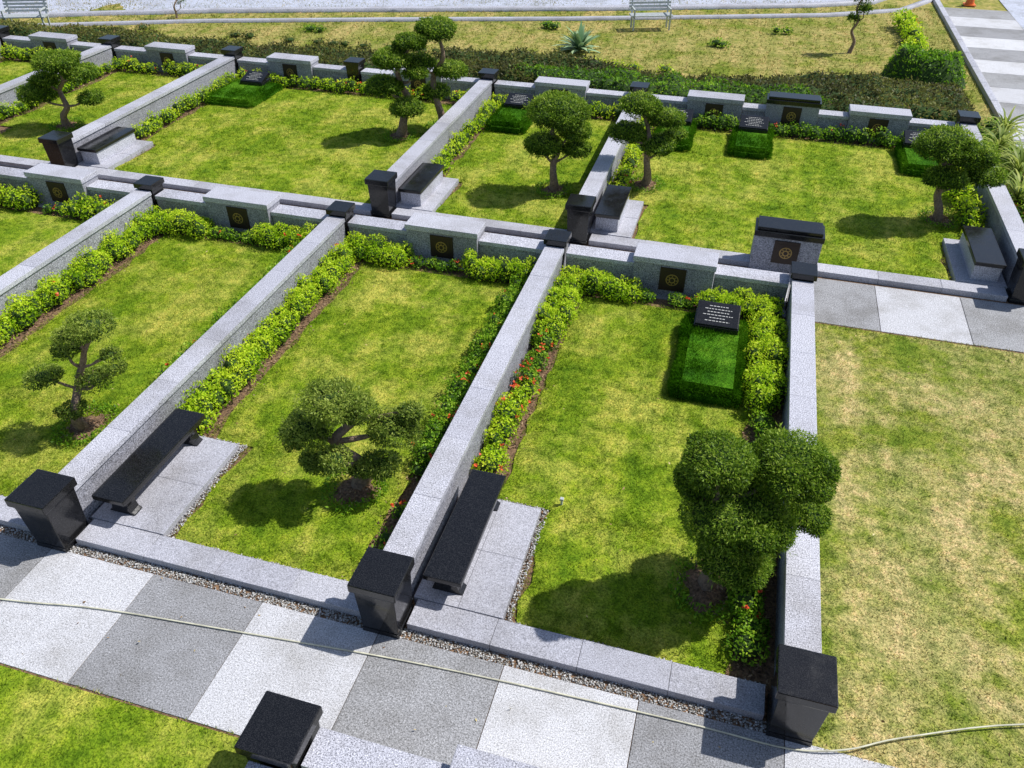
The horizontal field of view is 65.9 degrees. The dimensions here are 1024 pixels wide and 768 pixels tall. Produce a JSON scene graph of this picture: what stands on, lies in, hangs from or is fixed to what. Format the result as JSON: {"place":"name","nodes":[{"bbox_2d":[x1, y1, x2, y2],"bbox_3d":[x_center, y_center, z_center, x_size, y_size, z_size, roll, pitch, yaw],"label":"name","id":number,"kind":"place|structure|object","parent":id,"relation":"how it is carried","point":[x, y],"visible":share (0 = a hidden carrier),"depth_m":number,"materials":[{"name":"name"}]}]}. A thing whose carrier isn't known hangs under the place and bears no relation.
{"place":"outdoors","nodes":[
{"label":"outdoors","id":0,"kind":"place"},
{"bbox_2d":[0,126,52,160],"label":"lawn","id":1,"kind":"structure","parent":0,"point":[21,142],"depth_m":18.36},
{"bbox_2d":[0,205,86,275],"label":"lawn","id":2,"kind":"structure","parent":0,"point":[24,236],"depth_m":14.91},
{"bbox_2d":[0,391,117,496],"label":"lawn","id":3,"kind":"structure","parent":0,"point":[26,424],"depth_m":10.30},
{"bbox_2d":[23,163,97,206],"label":"memorial block","id":4,"kind":"structure","parent":0,"point":[53,183],"depth_m":15.55,"materials":[{"name":"grey stone"}]},
{"bbox_2d":[0,71,181,131],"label":"lawn","id":5,"kind":"structure","parent":0,"point":[120,89],"depth_m":20.70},
{"bbox_2d":[0,664,247,767],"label":"lawn","id":6,"kind":"structure","parent":0,"point":[45,723],"depth_m":7.24,"materials":[{"name":"plant"}]},
{"bbox_2d":[0,233,286,416],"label":"lawn","id":7,"kind":"structure","parent":0,"point":[169,299],"depth_m":12.79,"materials":[{"name":"plant"}]},
{"bbox_2d":[202,186,279,234],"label":"memorial block","id":8,"kind":"structure","parent":0,"point":[238,210],"depth_m":14.68,"materials":[{"name":"grey stone"}]},
{"bbox_2d":[114,144,372,203],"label":"lawn","id":9,"kind":"structure","parent":0,"point":[347,183],"depth_m":17.11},
{"bbox_2d":[174,443,410,580],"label":"lawn","id":10,"kind":"structure","parent":0,"point":[258,502],"depth_m":9.27,"materials":[{"name":"plant"}]},
{"bbox_2d":[143,87,452,170],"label":"lawn","id":11,"kind":"structure","parent":0,"point":[321,128],"depth_m":19.08,"materials":[{"name":"plant"}]},
{"bbox_2d":[204,70,283,107],"bbox_3d":[-7.120,-7.755,20.963,1.593,0.563,1.786,10,39,13],"label":"grave mound","id":12,"kind":"object","parent":11,"relation":"on","point":[250,89],"visible":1,"depth_m":20.82,"materials":[{"name":"plant"}]},
{"bbox_2d":[210,261,512,478],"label":"lawn","id":13,"kind":"structure","parent":0,"point":[412,349],"depth_m":11.95,"materials":[{"name":"plant"}]},
{"bbox_2d":[348,215,407,247],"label":"granite wall","id":14,"kind":"structure","parent":0,"point":[392,231],"depth_m":14.19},
{"bbox_2d":[0,0,840,12],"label":"road","id":15,"kind":"structure","parent":0,"point":[165,4],"depth_m":29.27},
{"bbox_2d":[0,0,885,18],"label":"kerb","id":16,"kind":"structure","parent":15,"relation":"on","point":[451,8],"depth_m":28.36,"materials":[{"name":"concrete"}]},
{"bbox_2d":[404,213,485,265],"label":"memorial block","id":17,"kind":"structure","parent":0,"point":[444,239],"depth_m":13.80,"materials":[{"name":"grey stone"}]},
{"bbox_2d":[0,534,896,767],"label":"tiled path","id":18,"kind":"structure","parent":0,"point":[169,670],"depth_m":7.68,"materials":[{"name":"stone"}]},
{"bbox_2d":[0,598,1023,751],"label":"garden hose","id":19,"kind":"object","parent":18,"relation":"on","point":[882,741],"visible":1,"depth_m":7.56,"materials":[{"name":"rubber"}]},
{"bbox_2d":[0,0,993,120],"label":"park lawn","id":20,"kind":"structure","parent":0,"point":[757,47],"depth_m":25.98,"materials":[{"name":"plant"}]},
{"bbox_2d":[880,42,968,89],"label":"round shrub","id":21,"kind":"object","parent":20,"relation":"on","point":[930,65],"visible":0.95,"depth_m":21.37,"materials":[{"name":"green plant"}]},
{"bbox_2d":[436,178,569,229],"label":"lawn","id":22,"kind":"structure","parent":0,"point":[506,204],"depth_m":15.82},
{"bbox_2d":[0,57,1023,767],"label":"soil bed","id":23,"kind":"object","parent":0,"point":[770,587],"visible":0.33,"depth_m":10.81,"materials":[{"name":"soil"}]},
{"bbox_2d":[4,469,88,552],"bbox_3d":[-5.154,1.463,8.875,0.500,0.830,0.500,10,39,13],"label":"granite post","id":24,"kind":"object","parent":23,"relation":"on","point":[46,505],"visible":0.91,"depth_m":8.70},
{"bbox_2d":[0,44,113,111],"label":"granite wall","id":25,"kind":"structure","parent":23,"relation":"on","point":[101,54],"depth_m":21.94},
{"bbox_2d":[38,130,78,166],"bbox_3d":[-9.721,-4.965,17.052,0.480,0.830,0.480,10,39,13],"label":"granite post","id":26,"kind":"object","parent":23,"relation":"on","point":[58,146],"visible":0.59,"depth_m":16.87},
{"bbox_2d":[14,46,105,131],"bbox_3d":[-10.694,-6.952,18.730,2.122,1.927,1.124,-2,38,-3],"label":"bonsai tree","id":27,"kind":"object","parent":23,"relation":"on","point":[66,65],"visible":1,"depth_m":18.44,"materials":[{"name":"green plant"}]},
{"bbox_2d":[19,306,127,446],"bbox_3d":[-5.519,-0.129,10.056,1.424,1.955,0.977,-9,39,-12],"label":"bonsai tree","id":28,"kind":"object","parent":23,"relation":"on","point":[74,336],"visible":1,"depth_m":9.98,"materials":[{"name":"green plant"}]},
{"bbox_2d":[0,211,165,348],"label":"hedge plant","id":29,"kind":"object","parent":23,"relation":"on","point":[89,268],"visible":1,"depth_m":13.24,"materials":[{"name":"green plant"}]},
{"bbox_2d":[78,140,153,169],"bbox_3d":[-8.928,-5.138,17.862,0.786,0.202,1.586,10,39,13],"label":"bench pad","id":30,"kind":"object","parent":23,"relation":"on","point":[130,153],"visible":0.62,"depth_m":17.67,"materials":[{"name":"stone"}]},
{"bbox_2d":[77,126,136,163],"bbox_3d":[-9.028,-5.309,17.724,0.480,0.440,1.350,10,39,13],"label":"granite bench","id":31,"kind":"object","parent":30,"relation":"on","point":[108,145],"visible":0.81,"depth_m":17.51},
{"bbox_2d":[91,436,239,536],"bbox_3d":[-4.216,1.237,9.752,0.976,0.202,1.581,10,39,13],"label":"bench pad","id":32,"kind":"object","parent":23,"relation":"on","point":[167,496],"visible":0.63,"depth_m":9.57,"materials":[{"name":"stone"}]},
{"bbox_2d":[91,408,204,515],"bbox_3d":[-4.365,0.977,9.672,0.420,0.390,1.620,10,39,13],"label":"stone bench","id":33,"kind":"object","parent":32,"relation":"on","point":[129,478],"visible":1,"depth_m":9.45,"materials":[{"name":"black stone"}]},
{"bbox_2d":[140,205,214,239],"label":"hedge plant","id":34,"kind":"object","parent":23,"relation":"on","point":[173,221],"visible":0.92,"depth_m":14.71,"materials":[{"name":"green plant"}]},
{"bbox_2d":[131,71,238,138],"bbox_3d":[-8.238,-7.212,20.131,0.571,0.472,4.544,9,39,11],"label":"hedge plant","id":35,"kind":"object","parent":23,"relation":"on","point":[152,122],"visible":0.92,"depth_m":19.68,"materials":[{"name":"green plant"}]},
{"bbox_2d":[175,242,355,435],"bbox_3d":[-3.635,-0.941,12.124,0.767,0.510,4.963,10,39,13],"label":"hedge plant","id":36,"kind":"object","parent":23,"relation":"on","point":[241,367],"visible":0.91,"depth_m":11.74,"materials":[{"name":"green plant"}]},
{"bbox_2d":[234,691,322,767],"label":"granite post","id":37,"kind":"object","parent":23,"relation":"on","point":[280,731],"visible":0.85,"depth_m":6.47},
{"bbox_2d":[249,221,316,250],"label":"hedge plant","id":38,"kind":"object","parent":23,"relation":"on","point":[279,236],"visible":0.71,"depth_m":14.32,"materials":[{"name":"green plant"}]},
{"bbox_2d":[266,53,318,86],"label":"memorial block","id":39,"kind":"structure","parent":23,"relation":"on","point":[284,65],"depth_m":21.59,"materials":[{"name":"grey stone"}]},
{"bbox_2d":[275,375,425,515],"bbox_3d":[-1.834,0.697,9.192,1.741,1.780,0.949,-12,40,-15],"label":"bonsai tree","id":40,"kind":"object","parent":23,"relation":"on","point":[347,409],"visible":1,"depth_m":8.99,"materials":[{"name":"green plant"}]},
{"bbox_2d":[235,67,468,101],"bbox_3d":[-4.275,-8.014,21.142,7.095,0.507,0.610,10,39,13],"label":"hedge plant","id":41,"kind":"object","parent":23,"relation":"on","point":[330,85],"visible":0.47,"depth_m":21.23,"materials":[{"name":"green plant"}]},
{"bbox_2d":[301,727,449,767],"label":"granite wall","id":42,"kind":"structure","parent":23,"relation":"on","point":[328,748],"depth_m":6.48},
{"bbox_2d":[337,230,414,269],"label":"hedge plant","id":43,"kind":"object","parent":23,"relation":"on","point":[380,252],"visible":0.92,"depth_m":13.92,"materials":[{"name":"green plant"}]},
{"bbox_2d":[364,169,396,218],"bbox_3d":[-2.517,-3.675,15.412,0.480,0.830,0.480,10,39,13],"label":"granite post","id":44,"kind":"object","parent":23,"relation":"on","point":[381,184],"visible":0.85,"depth_m":15.24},
{"bbox_2d":[347,547,414,638],"bbox_3d":[-1.283,2.156,7.994,0.500,0.830,0.500,10,39,13],"label":"granite post","id":45,"kind":"object","parent":23,"relation":"on","point":[379,585],"visible":0.97,"depth_m":7.79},
{"bbox_2d":[0,434,765,731],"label":"gravel","id":46,"kind":"structure","parent":23,"relation":"on","point":[441,641],"depth_m":8.25,"materials":[{"name":"gravel"}]},
{"bbox_2d":[363,30,429,142],"bbox_3d":[-2.621,-6.773,18.065,1.565,2.517,1.106,4,38,6],"label":"bonsai tree","id":47,"kind":"object","parent":23,"relation":"on","point":[397,56],"visible":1,"depth_m":17.76,"materials":[{"name":"green plant"}]},
{"bbox_2d":[396,177,458,211],"bbox_3d":[-1.724,-3.848,16.222,0.786,0.200,1.586,10,39,13],"label":"bench pad","id":48,"kind":"object","parent":23,"relation":"on","point":[439,195],"visible":0.39,"depth_m":15.98,"materials":[{"name":"stone"}]},
{"bbox_2d":[398,162,443,205],"bbox_3d":[-1.824,-4.020,16.084,0.480,0.440,1.350,10,39,13],"label":"granite bench","id":49,"kind":"object","parent":48,"relation":"on","point":[420,184],"visible":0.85,"depth_m":15.79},
{"bbox_2d":[405,14,468,131],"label":"bonsai tree","id":50,"kind":"object","parent":23,"relation":"on","point":[437,28],"visible":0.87,"depth_m":18.03,"materials":[{"name":"green plant"}]},
{"bbox_2d":[430,98,500,175],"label":"hedge plant","id":51,"kind":"object","parent":23,"relation":"on","point":[487,110],"visible":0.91,"depth_m":18.23,"materials":[{"name":"green plant"}]},
{"bbox_2d":[410,275,526,465],"bbox_3d":[-0.420,-0.421,11.499,0.708,0.488,4.688,10,39,13],"label":"hedge plant","id":52,"kind":"object","parent":23,"relation":"on","point":[434,433],"visible":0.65,"depth_m":11.05,"materials":[{"name":"green plant"}]},
{"bbox_2d":[414,500,540,619],"bbox_3d":[-0.345,1.930,8.871,0.976,0.200,1.581,10,39,13],"label":"bench pad","id":53,"kind":"object","parent":23,"relation":"on","point":[493,573],"visible":0.6,"depth_m":8.62,"materials":[{"name":"stone"}]},
{"bbox_2d":[423,469,505,595],"bbox_3d":[-0.494,1.669,8.791,0.420,0.390,1.620,10,39,13],"label":"stone bench","id":54,"kind":"object","parent":53,"relation":"on","point":[457,545],"visible":1,"depth_m":8.55,"materials":[{"name":"black stone"}]},
{"bbox_2d":[450,744,539,767],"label":"memorial block","id":55,"kind":"structure","parent":23,"relation":"on","point":[465,757],"depth_m":6.29,"materials":[{"name":"grey stone"}]},
{"bbox_2d":[457,248,536,282],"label":"hedge plant","id":56,"kind":"object","parent":23,"relation":"on","point":[492,269],"visible":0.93,"depth_m":13.41,"materials":[{"name":"green plant"}]},
{"bbox_2d":[471,373,540,474],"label":"hedge plant","id":57,"kind":"object","parent":23,"relation":"on","point":[508,415],"visible":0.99,"depth_m":10.29,"materials":[{"name":"green plant"}]},
{"bbox_2d":[513,329,557,390],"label":"hedge plant","id":58,"kind":"object","parent":23,"relation":"on","point":[537,357],"visible":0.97,"depth_m":11.52,"materials":[{"name":"green plant"}]},
{"bbox_2d":[529,273,584,346],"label":"hedge plant","id":59,"kind":"object","parent":23,"relation":"on","point":[556,314],"visible":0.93,"depth_m":12.22,"materials":[{"name":"green plant"}]},
{"bbox_2d":[522,89,594,197],"bbox_3d":[0.908,-4.764,15.789,1.326,2.141,1.401,31,48,33],"label":"bonsai tree","id":60,"kind":"object","parent":23,"relation":"on","point":[563,115],"visible":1,"depth_m":15.45,"materials":[{"name":"green plant"}]},
{"bbox_2d":[565,193,595,244],"bbox_3d":[1.248,-3.002,14.555,0.480,0.830,0.480,10,39,13],"label":"granite post","id":61,"kind":"object","parent":23,"relation":"on","point":[579,208],"visible":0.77,"depth_m":14.35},
{"bbox_2d":[557,264,644,304],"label":"hedge plant","id":62,"kind":"object","parent":23,"relation":"on","point":[613,290],"visible":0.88,"depth_m":12.99,"materials":[{"name":"green plant"}]},
{"bbox_2d":[579,93,640,226],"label":"granite wall","id":63,"kind":"structure","parent":23,"relation":"on","point":[612,153],"depth_m":16.06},
{"bbox_2d":[590,200,643,237],"bbox_3d":[2.041,-3.175,15.365,0.786,0.201,1.586,10,39,13],"label":"bench pad","id":64,"kind":"object","parent":23,"relation":"on","point":[628,224],"visible":0.27,"depth_m":15.09,"materials":[{"name":"stone"}]},
{"bbox_2d":[594,184,631,231],"bbox_3d":[1.942,-3.346,15.227,0.480,0.440,1.350,10,39,13],"label":"granite bench","id":65,"kind":"object","parent":64,"relation":"on","point":[609,213],"visible":0.87,"depth_m":14.86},
{"bbox_2d":[607,89,687,192],"bbox_3d":[2.711,-4.889,15.989,1.642,2.088,1.099,10,39,13],"label":"bonsai tree","id":66,"kind":"object","parent":23,"relation":"on","point":[650,108],"visible":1,"depth_m":15.65,"materials":[{"name":"green plant"}]},
{"bbox_2d":[687,90,744,126],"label":"memorial block","id":67,"kind":"structure","parent":23,"relation":"on","point":[703,102],"depth_m":19.09,"materials":[{"name":"grey stone"}]},
{"bbox_2d":[693,286,784,323],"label":"hedge plant","id":68,"kind":"object","parent":23,"relation":"on","point":[748,303],"visible":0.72,"depth_m":12.54,"materials":[{"name":"green plant"}]},
{"bbox_2d":[720,410,776,666],"bbox_3d":[2.828,1.524,9.091,0.561,0.380,3.910,10,39,13],"label":"hedge plant","id":69,"kind":"object","parent":23,"relation":"on","point":[745,643],"visible":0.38,"depth_m":8.00,"materials":[{"name":"green plant"}]},
{"bbox_2d":[667,421,842,624],"bbox_3d":[2.333,1.365,7.845,1.638,2.281,1.240,-17,41,-20],"label":"bonsai tree","id":70,"kind":"object","parent":23,"relation":"on","point":[734,491],"visible":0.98,"depth_m":7.36,"materials":[{"name":"green plant"}]},
{"bbox_2d":[740,308,789,415],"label":"hedge plant","id":71,"kind":"object","parent":23,"relation":"on","point":[765,379],"visible":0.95,"depth_m":11.16,"materials":[{"name":"green plant"}]},
{"bbox_2d":[764,91,821,134],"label":"memorial block","id":72,"kind":"structure","parent":23,"relation":"on","point":[783,107],"depth_m":18.66,"materials":[{"name":"grey stone"}]},
{"bbox_2d":[765,644,838,746],"bbox_3d":[2.569,2.845,7.117,0.500,0.830,0.500,10,39,13],"label":"granite post","id":73,"kind":"object","parent":23,"relation":"on","point":[802,700],"visible":1,"depth_m":6.90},
{"bbox_2d":[693,109,918,147],"bbox_3d":[6.593,-6.082,18.661,6.976,0.510,0.648,10,39,13],"label":"hedge plant","id":74,"kind":"object","parent":23,"relation":"on","point":[882,137],"visible":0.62,"depth_m":18.53,"materials":[{"name":"green plant"}]},
{"bbox_2d":[844,104,912,143],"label":"memorial block","id":75,"kind":"structure","parent":23,"relation":"on","point":[895,121],"depth_m":18.27,"materials":[{"name":"grey stone"}]},
{"bbox_2d":[910,123,1009,228],"bbox_3d":[8.237,-3.828,14.706,1.914,2.031,1.221,10,39,13],"label":"bonsai tree","id":76,"kind":"object","parent":23,"relation":"on","point":[973,157],"visible":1,"depth_m":14.34,"materials":[{"name":"green plant"}]},
{"bbox_2d":[941,160,988,233],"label":"hedge plant","id":77,"kind":"object","parent":23,"relation":"on","point":[967,205],"visible":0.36,"depth_m":15.14,"materials":[{"name":"green plant"}]},
{"bbox_2d":[942,238,1006,289],"bbox_3d":[8.136,-2.084,13.977,0.796,0.200,1.586,10,39,13],"label":"bench pad","id":78,"kind":"object","parent":23,"relation":"on","point":[955,261],"visible":0.27,"depth_m":13.78,"materials":[{"name":"stone"}]},
{"bbox_2d":[959,225,1006,281],"bbox_3d":[8.182,-2.245,13.827,0.480,0.440,1.400,10,39,13],"label":"granite bench","id":79,"kind":"object","parent":78,"relation":"on","point":[983,258],"visible":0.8,"depth_m":13.52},
{"bbox_2d":[960,123,1023,284],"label":"granite wall","id":80,"kind":"structure","parent":23,"relation":"on","point":[1004,221],"depth_m":14.30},
{"bbox_2d":[443,118,615,194],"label":"lawn","id":81,"kind":"structure","parent":0,"point":[495,158],"depth_m":17.47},
{"bbox_2d":[485,92,533,134],"bbox_3d":[0.016,-6.576,19.416,1.123,0.623,1.660,10,39,13],"label":"grave mound","id":82,"kind":"object","parent":81,"relation":"on","point":[508,115],"visible":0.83,"depth_m":19.13,"materials":[{"name":"plant"}]},
{"bbox_2d":[37,204,1023,352],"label":"tiled path","id":83,"kind":"structure","parent":0,"point":[995,325],"depth_m":12.76,"materials":[{"name":"tile"}]},
{"bbox_2d":[479,232,545,266],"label":"granite wall","id":84,"kind":"structure","parent":83,"relation":"on","point":[491,245],"depth_m":13.67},
{"bbox_2d":[566,244,633,283],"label":"granite wall","id":85,"kind":"structure","parent":83,"relation":"on","point":[617,263],"depth_m":13.32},
{"bbox_2d":[712,264,788,307],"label":"granite wall","id":86,"kind":"structure","parent":83,"relation":"on","point":[728,278],"depth_m":12.77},
{"bbox_2d":[748,215,824,275],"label":"memorial block","id":87,"kind":"structure","parent":83,"relation":"on","point":[780,245],"depth_m":13.42,"materials":[{"name":"grey stone"}]},
{"bbox_2d":[511,507,734,673],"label":"lawn","id":88,"kind":"structure","parent":0,"point":[623,599],"depth_m":8.42,"materials":[{"name":"plant"}]},
{"bbox_2d":[498,294,754,539],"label":"lawn","id":89,"kind":"structure","parent":0,"point":[592,447],"depth_m":10.58,"materials":[{"name":"plant"}]},
{"bbox_2d":[666,300,750,410],"bbox_3d":[2.907,-0.408,11.552,1.140,0.643,2.051,10,39,13],"label":"grave mound","id":90,"kind":"object","parent":89,"relation":"on","point":[708,367],"visible":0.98,"depth_m":11.39,"materials":[{"name":"plant"}]},
{"bbox_2d":[632,242,718,300],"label":"memorial block","id":91,"kind":"structure","parent":0,"point":[663,270],"depth_m":12.92,"materials":[{"name":"grey stone"}]},
{"bbox_2d":[345,0,1023,138],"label":"ground","id":92,"kind":"structure","parent":0,"point":[997,5],"depth_m":28.31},
{"bbox_2d":[0,190,153,320],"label":"granite wall","id":93,"kind":"structure","parent":92,"relation":"on","point":[54,257],"depth_m":13.47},
{"bbox_2d":[71,56,237,162],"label":"granite wall","id":94,"kind":"structure","parent":92,"relation":"on","point":[137,110],"depth_m":19.35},
{"bbox_2d":[58,216,345,523],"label":"granite wall","id":95,"kind":"structure","parent":92,"relation":"on","point":[93,465],"depth_m":10.74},
{"bbox_2d":[76,519,360,616],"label":"granite kerb","id":96,"kind":"structure","parent":92,"relation":"on","point":[315,589],"depth_m":8.66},
{"bbox_2d":[76,165,371,215],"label":"granite kerb","id":97,"kind":"structure","parent":92,"relation":"on","point":[207,187],"depth_m":16.40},
{"bbox_2d":[0,18,654,92],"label":"ground cover hedge","id":98,"kind":"object","parent":92,"relation":"on","point":[327,54],"visible":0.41,"depth_m":23.75,"materials":[{"name":"green plant"}]},
{"bbox_2d":[387,79,491,203],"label":"granite wall","id":99,"kind":"structure","parent":92,"relation":"on","point":[430,143],"depth_m":17.69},
{"bbox_2d":[383,246,563,596],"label":"granite wall","id":100,"kind":"structure","parent":92,"relation":"on","point":[417,532],"depth_m":9.77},
{"bbox_2d":[392,207,566,238],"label":"granite kerb","id":101,"kind":"structure","parent":92,"relation":"on","point":[512,228],"depth_m":15.01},
{"bbox_2d":[28,0,932,26],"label":"garden edging","id":102,"kind":"object","parent":92,"relation":"on","point":[562,18],"visible":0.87,"depth_m":27.32,"materials":[{"name":"concrete"}]},
{"bbox_2d":[407,599,764,720],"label":"granite kerb","id":103,"kind":"structure","parent":92,"relation":"on","point":[722,692],"depth_m":7.76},
{"bbox_2d":[508,62,839,117],"bbox_3d":[4.000,-7.715,20.668,11.049,0.846,1.800,10,39,13],"label":"hedge","id":104,"kind":"object","parent":92,"relation":"on","point":[607,80],"visible":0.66,"depth_m":20.52,"materials":[{"name":"green plant"}]},
{"bbox_2d":[433,45,983,129],"bbox_3d":[4.749,-8.490,21.693,14.884,0.807,4.515,10,39,13],"label":"ground cover hedge","id":105,"kind":"object","parent":92,"relation":"on","point":[941,101],"visible":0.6,"depth_m":20.80,"materials":[{"name":"green plant"}]},
{"bbox_2d":[774,280,821,674],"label":"granite wall","id":106,"kind":"structure","parent":92,"relation":"on","point":[798,610],"depth_m":8.41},
{"bbox_2d":[589,233,1007,301],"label":"granite kerb","id":107,"kind":"structure","parent":92,"relation":"on","point":[980,291],"depth_m":13.57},
{"bbox_2d":[933,0,1023,147],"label":"kerb","id":108,"kind":"structure","parent":92,"relation":"on","point":[986,90],"depth_m":22.92,"materials":[{"name":"concrete"}]},
{"bbox_2d":[632,201,952,280],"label":"lawn","id":109,"kind":"structure","parent":0,"point":[898,254],"depth_m":14.64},
{"bbox_2d":[629,127,962,240],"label":"lawn","id":110,"kind":"structure","parent":0,"point":[852,187],"depth_m":16.52,"materials":[{"name":"plant"}]},
{"bbox_2d":[727,114,774,159],"bbox_3d":[5.509,-5.598,18.171,1.071,0.623,1.654,10,39,13],"label":"grave mound","id":111,"kind":"object","parent":110,"relation":"on","point":[751,137],"visible":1,"depth_m":18.02,"materials":[{"name":"plant"}]},
{"bbox_2d":[894,130,940,177],"bbox_3d":[8.969,-4.971,17.374,1.011,0.623,1.649,10,39,13],"label":"grave mound","id":112,"kind":"object","parent":110,"relation":"on","point":[910,162],"visible":0.5,"depth_m":17.18,"materials":[{"name":"plant"}]},
{"bbox_2d":[812,321,1023,767],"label":"lawn","id":113,"kind":"structure","parent":0,"point":[948,645],"depth_m":8.93,"materials":[{"name":"plant"}]},
{"bbox_2d":[944,7,1023,144],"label":"tiled path","id":114,"kind":"structure","parent":0,"point":[993,40],"depth_m":24.55,"materials":[{"name":"tile"}]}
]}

